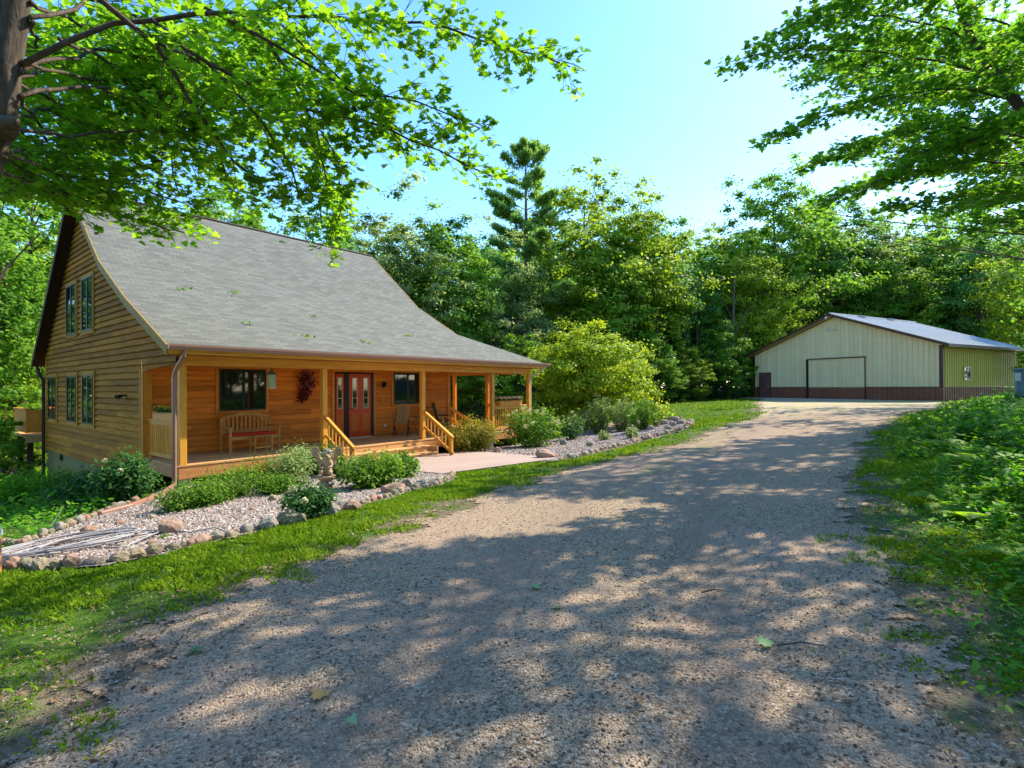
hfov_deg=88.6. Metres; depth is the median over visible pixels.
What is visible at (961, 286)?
broadleaf tree
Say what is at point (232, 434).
garden bench
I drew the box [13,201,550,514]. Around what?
log house
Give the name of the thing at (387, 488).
boulder
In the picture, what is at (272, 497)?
boulder
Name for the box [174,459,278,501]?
perennial
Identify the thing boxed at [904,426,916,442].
leafy weed
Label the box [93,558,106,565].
edging stone
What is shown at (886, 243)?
broadleaf tree
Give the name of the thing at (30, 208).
broadleaf tree
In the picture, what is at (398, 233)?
broadleaf tree
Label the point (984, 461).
leafy weed
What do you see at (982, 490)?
fern
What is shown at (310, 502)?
rose bush
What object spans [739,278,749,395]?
tree trunk
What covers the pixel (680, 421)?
boulder
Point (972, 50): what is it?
maple tree
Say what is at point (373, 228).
broadleaf tree
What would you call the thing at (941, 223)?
broadleaf tree
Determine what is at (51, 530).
edging stone
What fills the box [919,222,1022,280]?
broadleaf tree
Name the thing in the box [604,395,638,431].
tall perennial
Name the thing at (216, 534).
edging stone
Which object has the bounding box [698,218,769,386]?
broadleaf tree
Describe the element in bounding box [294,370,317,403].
wall swag
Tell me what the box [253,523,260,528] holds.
edging stone
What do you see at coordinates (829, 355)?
pole barn
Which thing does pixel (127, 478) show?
corner shrub
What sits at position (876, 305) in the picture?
young tree
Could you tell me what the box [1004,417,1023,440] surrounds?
leafy weed
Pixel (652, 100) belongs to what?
sky
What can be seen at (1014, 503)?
leafy weed
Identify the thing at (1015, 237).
broadleaf tree
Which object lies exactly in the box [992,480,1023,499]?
leafy weed
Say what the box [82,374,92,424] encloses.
window
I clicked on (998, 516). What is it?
leafy weed
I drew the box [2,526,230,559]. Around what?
garden hose
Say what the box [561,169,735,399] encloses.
broadleaf tree
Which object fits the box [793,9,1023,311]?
broadleaf tree
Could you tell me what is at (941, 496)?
fern
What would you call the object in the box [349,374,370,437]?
door
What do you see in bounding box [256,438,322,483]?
perennial
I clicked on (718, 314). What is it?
broadleaf tree
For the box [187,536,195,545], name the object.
edging stone
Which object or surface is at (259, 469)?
perennial
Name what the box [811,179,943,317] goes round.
broadleaf tree
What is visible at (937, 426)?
leafy weed
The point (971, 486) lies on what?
fern
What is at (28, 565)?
edging stone
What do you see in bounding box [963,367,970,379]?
window
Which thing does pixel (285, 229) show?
broadleaf tree
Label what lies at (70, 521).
edging stone
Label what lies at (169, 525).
boulder
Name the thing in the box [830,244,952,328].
broadleaf tree
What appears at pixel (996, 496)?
leafy weed
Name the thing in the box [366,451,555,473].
path
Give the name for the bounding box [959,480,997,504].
leafy weed
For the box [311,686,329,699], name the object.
fallen leaf
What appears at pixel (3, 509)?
undergrowth
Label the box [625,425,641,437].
perennial
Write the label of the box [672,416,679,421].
boulder
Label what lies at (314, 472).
perennial
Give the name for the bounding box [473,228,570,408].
broadleaf tree
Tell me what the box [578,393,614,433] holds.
tall perennial
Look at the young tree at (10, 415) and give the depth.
23.88 m
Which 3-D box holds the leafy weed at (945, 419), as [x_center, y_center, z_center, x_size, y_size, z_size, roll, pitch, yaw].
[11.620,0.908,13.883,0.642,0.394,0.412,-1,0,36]
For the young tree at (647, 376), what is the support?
on the ground at (42, 703)
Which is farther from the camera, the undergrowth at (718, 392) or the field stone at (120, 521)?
the undergrowth at (718, 392)
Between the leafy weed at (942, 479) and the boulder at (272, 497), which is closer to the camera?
the leafy weed at (942, 479)
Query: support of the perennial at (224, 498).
on the gravel bed at (109, 562)
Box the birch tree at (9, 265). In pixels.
[0,234,39,522]
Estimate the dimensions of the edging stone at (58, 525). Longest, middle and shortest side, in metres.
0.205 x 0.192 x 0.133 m
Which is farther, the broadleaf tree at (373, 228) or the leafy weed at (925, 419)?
the broadleaf tree at (373, 228)
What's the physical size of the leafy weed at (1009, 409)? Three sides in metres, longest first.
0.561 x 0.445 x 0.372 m
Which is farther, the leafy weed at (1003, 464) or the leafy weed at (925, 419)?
the leafy weed at (925, 419)
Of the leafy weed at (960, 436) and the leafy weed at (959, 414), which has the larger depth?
the leafy weed at (959, 414)
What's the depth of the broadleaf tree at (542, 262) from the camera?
62.65 m
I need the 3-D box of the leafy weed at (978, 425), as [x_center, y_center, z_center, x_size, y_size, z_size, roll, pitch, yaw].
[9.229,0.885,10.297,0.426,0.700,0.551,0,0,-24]
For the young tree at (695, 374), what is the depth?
40.82 m
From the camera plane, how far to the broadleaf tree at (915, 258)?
57.74 m
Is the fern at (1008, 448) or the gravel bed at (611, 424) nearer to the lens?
the fern at (1008, 448)
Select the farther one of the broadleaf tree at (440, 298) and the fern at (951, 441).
the broadleaf tree at (440, 298)
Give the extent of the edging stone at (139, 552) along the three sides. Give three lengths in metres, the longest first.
0.180 x 0.157 x 0.141 m
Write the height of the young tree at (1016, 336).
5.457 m
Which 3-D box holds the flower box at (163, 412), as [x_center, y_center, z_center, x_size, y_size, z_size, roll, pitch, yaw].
[-7.891,0.653,12.030,1.321,0.351,0.582,-1,0,39]
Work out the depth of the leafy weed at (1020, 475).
6.31 m
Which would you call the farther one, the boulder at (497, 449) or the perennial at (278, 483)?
the boulder at (497, 449)
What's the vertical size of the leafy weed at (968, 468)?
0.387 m
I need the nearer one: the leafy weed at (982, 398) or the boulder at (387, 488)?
the boulder at (387, 488)
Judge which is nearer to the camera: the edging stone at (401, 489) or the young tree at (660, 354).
the edging stone at (401, 489)
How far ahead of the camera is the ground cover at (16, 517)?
5.78 m
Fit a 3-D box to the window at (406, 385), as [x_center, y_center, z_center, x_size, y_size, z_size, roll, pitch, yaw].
[-3.800,0.164,19.118,0.050,1.130,1.260,-1,0,39]
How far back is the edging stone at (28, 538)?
7.37 m
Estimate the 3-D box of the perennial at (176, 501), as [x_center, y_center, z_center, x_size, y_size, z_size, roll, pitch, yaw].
[-5.415,1.878,8.781,1.286,0.555,1.101,0,0,-20]
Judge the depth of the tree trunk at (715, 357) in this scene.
49.94 m
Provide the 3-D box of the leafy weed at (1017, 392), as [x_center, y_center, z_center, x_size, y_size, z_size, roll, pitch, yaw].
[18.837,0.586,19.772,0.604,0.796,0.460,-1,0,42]
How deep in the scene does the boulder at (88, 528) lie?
7.30 m
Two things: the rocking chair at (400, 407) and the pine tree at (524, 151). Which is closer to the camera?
the rocking chair at (400, 407)
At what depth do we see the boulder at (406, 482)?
9.56 m
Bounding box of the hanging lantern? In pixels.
[266,368,276,388]
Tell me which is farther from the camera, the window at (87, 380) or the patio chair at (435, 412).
the patio chair at (435, 412)
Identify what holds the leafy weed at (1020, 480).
on the ground at (42, 703)
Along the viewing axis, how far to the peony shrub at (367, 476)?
9.95 m
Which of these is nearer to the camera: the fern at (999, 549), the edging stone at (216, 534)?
the fern at (999, 549)
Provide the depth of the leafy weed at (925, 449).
9.19 m
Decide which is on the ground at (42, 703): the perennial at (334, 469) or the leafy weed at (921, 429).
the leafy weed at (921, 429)
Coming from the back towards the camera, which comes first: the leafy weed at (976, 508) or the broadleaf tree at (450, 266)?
the broadleaf tree at (450, 266)
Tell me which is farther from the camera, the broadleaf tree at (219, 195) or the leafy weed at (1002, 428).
the broadleaf tree at (219, 195)
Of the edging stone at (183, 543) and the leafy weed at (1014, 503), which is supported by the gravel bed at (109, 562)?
the edging stone at (183, 543)
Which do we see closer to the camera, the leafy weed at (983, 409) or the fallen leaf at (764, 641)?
the fallen leaf at (764, 641)
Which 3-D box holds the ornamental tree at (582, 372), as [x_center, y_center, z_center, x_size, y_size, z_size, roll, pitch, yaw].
[3.888,-0.410,27.549,8.135,6.149,8.350,0,0,0]
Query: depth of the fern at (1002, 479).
6.79 m
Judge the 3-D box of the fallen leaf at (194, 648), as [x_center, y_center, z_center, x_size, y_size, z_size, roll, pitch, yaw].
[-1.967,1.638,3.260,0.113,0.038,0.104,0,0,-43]
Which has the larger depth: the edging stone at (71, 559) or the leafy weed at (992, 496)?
the leafy weed at (992, 496)
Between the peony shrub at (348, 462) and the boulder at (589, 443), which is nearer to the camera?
the peony shrub at (348, 462)
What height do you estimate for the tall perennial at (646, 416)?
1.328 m
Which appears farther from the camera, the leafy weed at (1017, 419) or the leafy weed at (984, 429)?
the leafy weed at (984, 429)
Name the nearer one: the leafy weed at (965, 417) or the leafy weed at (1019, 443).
the leafy weed at (1019, 443)
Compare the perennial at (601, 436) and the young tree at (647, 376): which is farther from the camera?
the young tree at (647, 376)
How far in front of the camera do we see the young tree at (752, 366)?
44.62 m
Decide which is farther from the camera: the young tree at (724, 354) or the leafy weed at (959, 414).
the young tree at (724, 354)
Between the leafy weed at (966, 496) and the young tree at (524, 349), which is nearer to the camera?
the leafy weed at (966, 496)
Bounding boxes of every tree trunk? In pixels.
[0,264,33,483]
[558,274,568,338]
[655,278,674,401]
[675,275,697,394]
[694,275,707,394]
[701,285,729,396]
[720,272,749,397]
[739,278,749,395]
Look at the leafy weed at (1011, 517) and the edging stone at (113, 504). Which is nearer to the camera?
the leafy weed at (1011, 517)
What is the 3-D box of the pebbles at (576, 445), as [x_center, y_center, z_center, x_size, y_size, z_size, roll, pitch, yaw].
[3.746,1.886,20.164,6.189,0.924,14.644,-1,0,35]
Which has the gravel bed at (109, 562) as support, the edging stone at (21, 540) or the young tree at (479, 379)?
the edging stone at (21, 540)
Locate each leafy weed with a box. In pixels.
[893,449,908,457]
[895,436,908,448]
[897,422,926,438]
[898,418,913,433]
[902,414,920,432]
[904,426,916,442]
[904,445,927,459]
[914,454,948,471]
[916,410,932,421]
[916,444,934,458]
[920,432,942,440]
[922,426,933,439]
[923,413,935,424]
[933,419,954,434]
[933,455,958,482]
[933,463,966,481]
[934,404,957,415]
[934,465,966,486]
[936,411,960,422]
[937,427,955,440]
[937,473,966,501]
[941,401,963,417]
[948,440,988,459]
[951,419,977,439]
[952,408,967,423]
[953,419,990,442]
[954,408,982,427]
[957,408,976,424]
[957,460,999,479]
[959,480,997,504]
[961,411,996,436]
[963,456,999,484]
[966,498,997,516]
[968,402,987,416]
[968,440,981,453]
[968,444,1003,476]
[970,396,992,411]
[970,461,1009,487]
[970,500,1022,517]
[971,404,1023,450]
[973,473,1015,502]
[974,401,999,418]
[974,414,1005,443]
[978,395,1003,410]
[979,392,994,403]
[979,517,1023,546]
[980,429,1013,451]
[980,491,1023,509]
[981,501,1012,534]
[982,479,1023,508]
[984,401,1021,425]
[984,443,1002,471]
[984,503,1023,526]
[986,468,1023,509]
[991,388,1012,405]
[991,411,1016,425]
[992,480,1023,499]
[992,492,1023,520]
[994,454,1012,477]
[997,451,1023,484]
[998,404,1013,413]
[999,450,1023,471]
[999,450,1023,484]
[999,535,1023,573]
[1000,397,1023,425]
[1001,389,1021,404]
[1003,416,1023,465]
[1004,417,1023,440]
[1007,408,1023,436]
[1010,478,1023,500]
[1012,517,1023,532]
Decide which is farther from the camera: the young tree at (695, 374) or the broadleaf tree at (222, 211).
the broadleaf tree at (222, 211)
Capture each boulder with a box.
[79,525,97,533]
[158,518,182,533]
[260,517,278,529]
[269,494,275,499]
[276,508,305,524]
[326,504,339,515]
[342,500,360,510]
[380,483,404,492]
[402,478,411,487]
[416,477,434,484]
[493,447,500,451]
[535,449,556,457]
[559,439,567,444]
[586,441,593,445]
[660,419,667,424]
[669,421,675,425]
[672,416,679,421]
[676,419,684,423]
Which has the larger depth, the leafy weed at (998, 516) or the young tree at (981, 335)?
the young tree at (981, 335)
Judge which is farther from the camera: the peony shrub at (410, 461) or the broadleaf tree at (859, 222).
the broadleaf tree at (859, 222)
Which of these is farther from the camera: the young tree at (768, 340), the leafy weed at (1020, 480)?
the young tree at (768, 340)
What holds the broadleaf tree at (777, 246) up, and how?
on the ground at (42, 703)
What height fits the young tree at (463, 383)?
7.208 m
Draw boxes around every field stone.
[115,520,125,523]
[145,514,156,518]
[146,539,155,544]
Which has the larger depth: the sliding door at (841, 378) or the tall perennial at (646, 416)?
the sliding door at (841, 378)
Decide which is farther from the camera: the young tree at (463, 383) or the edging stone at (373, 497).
the young tree at (463, 383)
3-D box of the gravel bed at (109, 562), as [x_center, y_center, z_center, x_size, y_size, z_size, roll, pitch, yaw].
[-4.374,2.056,9.636,6.370,0.457,8.970,0,0,0]
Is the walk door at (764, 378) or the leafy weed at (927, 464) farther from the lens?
the walk door at (764, 378)
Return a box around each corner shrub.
[0,461,85,500]
[0,471,49,512]
[29,466,106,509]
[80,446,162,505]
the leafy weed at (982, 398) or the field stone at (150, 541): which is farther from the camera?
the leafy weed at (982, 398)
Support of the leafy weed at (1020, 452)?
on the ground at (42, 703)
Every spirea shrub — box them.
[437,414,510,451]
[481,411,518,443]
[540,410,582,434]
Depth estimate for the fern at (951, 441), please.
9.80 m
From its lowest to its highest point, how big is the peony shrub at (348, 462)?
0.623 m
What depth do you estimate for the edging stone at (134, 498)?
10.02 m
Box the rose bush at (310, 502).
[277,476,341,518]
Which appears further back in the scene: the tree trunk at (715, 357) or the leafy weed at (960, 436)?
the tree trunk at (715, 357)
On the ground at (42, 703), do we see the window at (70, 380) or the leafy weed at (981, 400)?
the leafy weed at (981, 400)
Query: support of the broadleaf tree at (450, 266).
on the ground at (42, 703)
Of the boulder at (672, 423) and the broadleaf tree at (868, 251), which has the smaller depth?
the boulder at (672, 423)
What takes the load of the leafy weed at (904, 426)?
on the ground at (42, 703)
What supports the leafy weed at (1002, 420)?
on the ground at (42, 703)
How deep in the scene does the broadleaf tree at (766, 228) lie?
65.42 m
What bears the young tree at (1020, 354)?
on the ground at (42, 703)
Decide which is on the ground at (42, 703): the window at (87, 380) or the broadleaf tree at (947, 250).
the broadleaf tree at (947, 250)
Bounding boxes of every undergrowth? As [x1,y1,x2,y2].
[0,466,105,526]
[452,386,753,421]
[459,358,753,402]
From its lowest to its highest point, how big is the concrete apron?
0.460 m
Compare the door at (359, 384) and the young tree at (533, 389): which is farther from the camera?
the young tree at (533, 389)
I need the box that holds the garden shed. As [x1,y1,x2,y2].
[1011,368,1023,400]
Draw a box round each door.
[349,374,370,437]
[759,372,770,397]
[808,357,864,399]
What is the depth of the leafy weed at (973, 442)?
8.19 m
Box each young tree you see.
[0,375,47,477]
[0,403,45,487]
[450,325,495,420]
[459,374,519,418]
[495,333,554,414]
[507,338,542,405]
[524,317,589,413]
[590,333,630,396]
[616,349,658,404]
[636,333,685,402]
[654,364,689,402]
[664,330,709,389]
[668,338,720,400]
[678,360,717,400]
[685,320,756,397]
[689,350,720,387]
[718,364,750,398]
[727,347,758,396]
[748,318,786,394]
[848,299,889,317]
[886,299,945,329]
[928,312,978,335]
[962,320,1021,364]
[1011,333,1023,369]
[1012,332,1023,366]
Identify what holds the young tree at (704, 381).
on the ground at (42, 703)
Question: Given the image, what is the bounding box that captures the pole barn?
[744,312,1023,400]
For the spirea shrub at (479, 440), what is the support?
on the ground at (42, 703)
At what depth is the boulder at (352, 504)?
7.52 m
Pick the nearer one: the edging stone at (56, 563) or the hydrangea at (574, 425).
the edging stone at (56, 563)
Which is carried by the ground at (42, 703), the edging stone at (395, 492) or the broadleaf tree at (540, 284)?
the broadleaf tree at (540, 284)
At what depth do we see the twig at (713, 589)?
3.98 m
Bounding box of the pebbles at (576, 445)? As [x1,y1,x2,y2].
[485,419,684,461]
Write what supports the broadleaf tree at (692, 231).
on the ground at (42, 703)
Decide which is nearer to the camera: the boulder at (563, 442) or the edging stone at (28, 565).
the edging stone at (28, 565)
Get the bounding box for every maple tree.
[0,0,591,267]
[704,0,1023,254]
[782,0,1023,224]
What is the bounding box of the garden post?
[0,526,2,571]
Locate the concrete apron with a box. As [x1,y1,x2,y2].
[739,397,862,399]
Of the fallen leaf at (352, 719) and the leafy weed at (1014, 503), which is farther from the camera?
the leafy weed at (1014, 503)
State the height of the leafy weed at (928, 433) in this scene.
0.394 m
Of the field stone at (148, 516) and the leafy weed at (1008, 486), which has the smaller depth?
the leafy weed at (1008, 486)
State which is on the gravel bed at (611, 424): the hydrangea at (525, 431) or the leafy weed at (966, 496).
the hydrangea at (525, 431)
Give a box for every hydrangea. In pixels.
[496,400,572,447]
[555,411,589,439]
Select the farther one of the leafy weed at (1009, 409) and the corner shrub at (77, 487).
the leafy weed at (1009, 409)
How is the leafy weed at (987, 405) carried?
on the ground at (42, 703)
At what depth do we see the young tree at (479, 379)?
32.76 m
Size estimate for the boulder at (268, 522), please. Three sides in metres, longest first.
0.233 x 0.183 x 0.176 m
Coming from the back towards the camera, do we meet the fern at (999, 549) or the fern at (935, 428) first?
the fern at (935, 428)
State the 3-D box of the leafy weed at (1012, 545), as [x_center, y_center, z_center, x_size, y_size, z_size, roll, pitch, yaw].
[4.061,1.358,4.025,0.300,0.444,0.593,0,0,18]
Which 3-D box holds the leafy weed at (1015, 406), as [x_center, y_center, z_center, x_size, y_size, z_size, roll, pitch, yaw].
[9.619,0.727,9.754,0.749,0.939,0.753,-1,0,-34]
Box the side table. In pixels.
[248,434,273,452]
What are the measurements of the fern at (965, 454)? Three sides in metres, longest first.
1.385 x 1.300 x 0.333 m
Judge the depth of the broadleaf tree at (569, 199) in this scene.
42.08 m
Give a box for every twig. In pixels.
[701,589,729,592]
[777,641,825,646]
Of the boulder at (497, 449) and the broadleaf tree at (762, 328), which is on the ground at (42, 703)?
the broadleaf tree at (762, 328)
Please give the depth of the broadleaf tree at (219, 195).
42.53 m
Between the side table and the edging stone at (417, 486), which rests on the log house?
the side table
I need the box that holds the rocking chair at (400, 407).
[392,404,410,436]
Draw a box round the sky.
[1,0,1023,387]
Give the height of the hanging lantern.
0.750 m
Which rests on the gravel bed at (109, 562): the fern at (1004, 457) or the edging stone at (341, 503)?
the edging stone at (341, 503)
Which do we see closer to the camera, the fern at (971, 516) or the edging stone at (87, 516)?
the fern at (971, 516)
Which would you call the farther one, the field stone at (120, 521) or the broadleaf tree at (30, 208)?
the broadleaf tree at (30, 208)
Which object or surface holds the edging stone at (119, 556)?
on the gravel bed at (109, 562)
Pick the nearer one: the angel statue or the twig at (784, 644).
the twig at (784, 644)
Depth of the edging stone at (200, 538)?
5.98 m
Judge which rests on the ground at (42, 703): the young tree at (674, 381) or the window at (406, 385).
the young tree at (674, 381)
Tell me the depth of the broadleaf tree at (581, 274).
58.31 m
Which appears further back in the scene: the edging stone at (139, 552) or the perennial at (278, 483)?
the perennial at (278, 483)
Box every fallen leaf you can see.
[186,645,204,654]
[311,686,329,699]
[344,713,356,723]
[755,635,773,646]
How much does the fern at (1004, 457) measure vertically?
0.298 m
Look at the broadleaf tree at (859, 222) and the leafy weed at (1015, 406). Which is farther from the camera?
the broadleaf tree at (859, 222)
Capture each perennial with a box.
[146,479,229,513]
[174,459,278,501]
[184,476,238,505]
[218,451,298,485]
[253,471,301,495]
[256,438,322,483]
[294,438,341,475]
[317,454,349,476]
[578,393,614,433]
[596,430,611,440]
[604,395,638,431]
[623,396,666,429]
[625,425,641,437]
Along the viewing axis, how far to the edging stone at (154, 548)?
5.65 m
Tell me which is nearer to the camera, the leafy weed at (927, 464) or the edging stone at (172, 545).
the edging stone at (172, 545)
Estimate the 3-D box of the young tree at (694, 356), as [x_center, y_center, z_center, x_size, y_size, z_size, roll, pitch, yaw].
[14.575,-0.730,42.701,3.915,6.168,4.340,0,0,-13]
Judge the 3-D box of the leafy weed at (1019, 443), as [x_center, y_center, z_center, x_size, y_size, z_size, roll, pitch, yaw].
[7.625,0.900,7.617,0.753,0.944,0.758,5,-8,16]
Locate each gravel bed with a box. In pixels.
[5,468,456,570]
[438,420,689,461]
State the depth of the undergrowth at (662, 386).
65.35 m
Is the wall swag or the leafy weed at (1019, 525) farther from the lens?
the wall swag
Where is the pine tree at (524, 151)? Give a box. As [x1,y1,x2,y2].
[466,135,583,403]
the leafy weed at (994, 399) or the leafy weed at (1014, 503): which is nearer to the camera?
the leafy weed at (1014, 503)
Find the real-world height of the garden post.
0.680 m
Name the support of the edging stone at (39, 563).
on the gravel bed at (109, 562)
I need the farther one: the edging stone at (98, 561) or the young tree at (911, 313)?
the young tree at (911, 313)
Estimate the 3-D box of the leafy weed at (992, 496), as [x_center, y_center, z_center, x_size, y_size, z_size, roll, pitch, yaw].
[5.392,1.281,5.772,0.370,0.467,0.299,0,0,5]
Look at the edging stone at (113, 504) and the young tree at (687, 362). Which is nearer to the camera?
the edging stone at (113, 504)
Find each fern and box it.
[902,436,941,446]
[905,488,985,508]
[922,437,980,449]
[924,425,951,431]
[931,504,1021,520]
[937,449,1022,467]
[954,485,1006,492]
[966,543,1023,564]
[969,489,1023,501]
[974,451,1023,466]
[985,447,1020,458]
[992,474,1018,483]
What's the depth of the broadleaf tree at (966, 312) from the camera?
55.30 m
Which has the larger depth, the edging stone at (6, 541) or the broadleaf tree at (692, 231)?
the broadleaf tree at (692, 231)
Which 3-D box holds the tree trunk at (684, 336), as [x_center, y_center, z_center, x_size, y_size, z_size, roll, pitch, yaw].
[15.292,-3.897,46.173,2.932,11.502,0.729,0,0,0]
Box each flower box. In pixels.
[146,405,187,420]
[495,396,522,405]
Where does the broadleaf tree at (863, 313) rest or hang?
on the ground at (42, 703)
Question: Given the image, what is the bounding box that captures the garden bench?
[219,412,280,452]
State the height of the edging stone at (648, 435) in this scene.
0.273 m
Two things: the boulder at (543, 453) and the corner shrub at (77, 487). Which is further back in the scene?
the boulder at (543, 453)
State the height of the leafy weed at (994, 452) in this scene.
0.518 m
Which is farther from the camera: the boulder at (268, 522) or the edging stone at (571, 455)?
the edging stone at (571, 455)
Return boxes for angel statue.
[310,445,343,489]
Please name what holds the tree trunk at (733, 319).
on the ground at (42, 703)
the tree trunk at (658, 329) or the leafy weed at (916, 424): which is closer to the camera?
the leafy weed at (916, 424)
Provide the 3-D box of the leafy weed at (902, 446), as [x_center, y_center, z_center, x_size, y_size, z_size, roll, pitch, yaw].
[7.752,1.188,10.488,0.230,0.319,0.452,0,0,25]
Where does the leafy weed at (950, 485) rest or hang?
on the ground at (42, 703)
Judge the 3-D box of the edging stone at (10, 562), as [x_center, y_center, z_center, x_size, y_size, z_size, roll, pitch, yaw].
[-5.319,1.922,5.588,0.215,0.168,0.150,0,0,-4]
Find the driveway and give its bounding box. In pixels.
[0,399,1023,767]
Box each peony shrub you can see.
[333,445,414,488]
[335,454,365,476]
[386,446,424,477]
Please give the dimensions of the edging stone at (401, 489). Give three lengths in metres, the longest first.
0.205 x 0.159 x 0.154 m
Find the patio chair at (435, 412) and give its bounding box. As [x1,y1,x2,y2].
[431,403,449,431]
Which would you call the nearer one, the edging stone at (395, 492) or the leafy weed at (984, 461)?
the leafy weed at (984, 461)
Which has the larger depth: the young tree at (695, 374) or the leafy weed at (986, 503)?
the young tree at (695, 374)
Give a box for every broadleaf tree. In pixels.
[0,155,63,473]
[0,190,52,452]
[0,212,57,461]
[7,235,56,314]
[180,166,282,231]
[211,205,230,220]
[253,207,308,235]
[281,199,359,249]
[345,165,493,337]
[347,235,376,250]
[356,218,410,258]
[393,247,474,326]
[394,197,524,399]
[418,229,475,308]
[450,212,520,346]
[453,230,531,386]
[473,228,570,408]
[498,148,704,399]
[506,254,569,402]
[510,238,570,340]
[544,226,676,404]
[545,240,605,326]
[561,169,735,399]
[630,216,737,394]
[660,254,708,392]
[663,224,768,395]
[665,225,728,377]
[675,225,840,394]
[697,145,890,364]
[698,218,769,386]
[730,242,810,340]
[752,217,792,371]
[764,180,929,329]
[767,222,894,333]
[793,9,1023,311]
[806,85,1023,322]
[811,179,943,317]
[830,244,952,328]
[831,203,996,322]
[834,207,942,320]
[878,194,1015,331]
[912,236,1023,342]
[914,213,1023,343]
[915,223,998,341]
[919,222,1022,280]
[949,224,1023,363]
[960,227,1023,366]
[994,235,1023,242]
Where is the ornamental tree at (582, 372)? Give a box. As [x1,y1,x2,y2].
[515,318,676,427]
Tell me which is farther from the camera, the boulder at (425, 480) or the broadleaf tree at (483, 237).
the broadleaf tree at (483, 237)
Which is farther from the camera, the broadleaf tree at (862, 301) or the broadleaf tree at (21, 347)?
the broadleaf tree at (862, 301)
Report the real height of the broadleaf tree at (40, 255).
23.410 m
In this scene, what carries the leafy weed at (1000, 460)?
on the ground at (42, 703)
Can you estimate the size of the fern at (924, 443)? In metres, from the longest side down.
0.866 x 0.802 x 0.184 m
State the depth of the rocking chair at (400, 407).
18.30 m
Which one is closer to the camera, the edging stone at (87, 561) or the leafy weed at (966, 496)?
the edging stone at (87, 561)
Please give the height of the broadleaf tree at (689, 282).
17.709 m
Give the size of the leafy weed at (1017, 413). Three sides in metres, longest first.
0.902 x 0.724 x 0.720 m
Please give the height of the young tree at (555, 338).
7.900 m
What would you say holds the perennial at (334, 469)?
on the gravel bed at (109, 562)
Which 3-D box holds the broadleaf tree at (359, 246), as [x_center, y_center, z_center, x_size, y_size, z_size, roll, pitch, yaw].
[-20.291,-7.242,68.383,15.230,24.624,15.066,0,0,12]
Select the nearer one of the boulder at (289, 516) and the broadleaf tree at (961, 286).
the boulder at (289, 516)
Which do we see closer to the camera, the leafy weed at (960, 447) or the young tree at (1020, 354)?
the leafy weed at (960, 447)
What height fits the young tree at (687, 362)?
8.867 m
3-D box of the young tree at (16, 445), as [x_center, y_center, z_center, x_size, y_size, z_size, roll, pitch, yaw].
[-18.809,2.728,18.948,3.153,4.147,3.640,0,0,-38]
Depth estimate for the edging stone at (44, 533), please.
7.64 m
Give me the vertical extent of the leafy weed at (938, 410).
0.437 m
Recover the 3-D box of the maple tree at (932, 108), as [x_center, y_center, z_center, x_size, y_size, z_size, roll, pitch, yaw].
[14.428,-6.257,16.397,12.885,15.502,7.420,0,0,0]
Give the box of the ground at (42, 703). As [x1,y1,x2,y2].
[0,391,1023,767]
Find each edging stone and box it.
[3,556,19,568]
[4,538,12,546]
[14,538,26,544]
[17,557,33,569]
[22,535,32,541]
[25,561,31,569]
[32,557,50,571]
[37,528,47,535]
[38,531,47,537]
[48,528,55,533]
[49,558,62,570]
[53,521,64,531]
[62,552,81,569]
[64,518,75,526]
[73,514,84,523]
[82,513,90,519]
[82,558,94,566]
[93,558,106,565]
[109,550,130,562]
[110,502,119,506]
[129,547,146,559]
[131,496,139,502]
[145,543,164,553]
[165,542,179,550]
[180,540,186,546]
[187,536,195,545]
[195,534,211,543]
[210,530,223,540]
[225,530,236,538]
[240,523,253,532]
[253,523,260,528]
[337,500,347,506]
[369,494,376,500]
[388,489,399,495]
[396,487,404,492]
[411,483,420,489]
[566,453,575,458]
[644,433,651,438]
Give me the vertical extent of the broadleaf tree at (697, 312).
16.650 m
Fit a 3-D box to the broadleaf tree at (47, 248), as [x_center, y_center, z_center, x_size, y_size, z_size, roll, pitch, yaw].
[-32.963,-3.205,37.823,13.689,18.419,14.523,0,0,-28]
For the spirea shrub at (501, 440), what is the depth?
21.85 m
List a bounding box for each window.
[48,377,55,419]
[66,283,74,335]
[66,375,75,422]
[81,274,91,331]
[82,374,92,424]
[219,369,265,410]
[394,373,419,404]
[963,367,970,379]
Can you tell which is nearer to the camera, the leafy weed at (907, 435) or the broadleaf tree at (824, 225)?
the leafy weed at (907, 435)
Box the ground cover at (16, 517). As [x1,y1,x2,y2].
[0,395,1023,712]
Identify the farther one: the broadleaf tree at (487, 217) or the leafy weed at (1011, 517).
the broadleaf tree at (487, 217)
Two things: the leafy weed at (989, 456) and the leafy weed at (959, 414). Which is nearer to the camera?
the leafy weed at (989, 456)

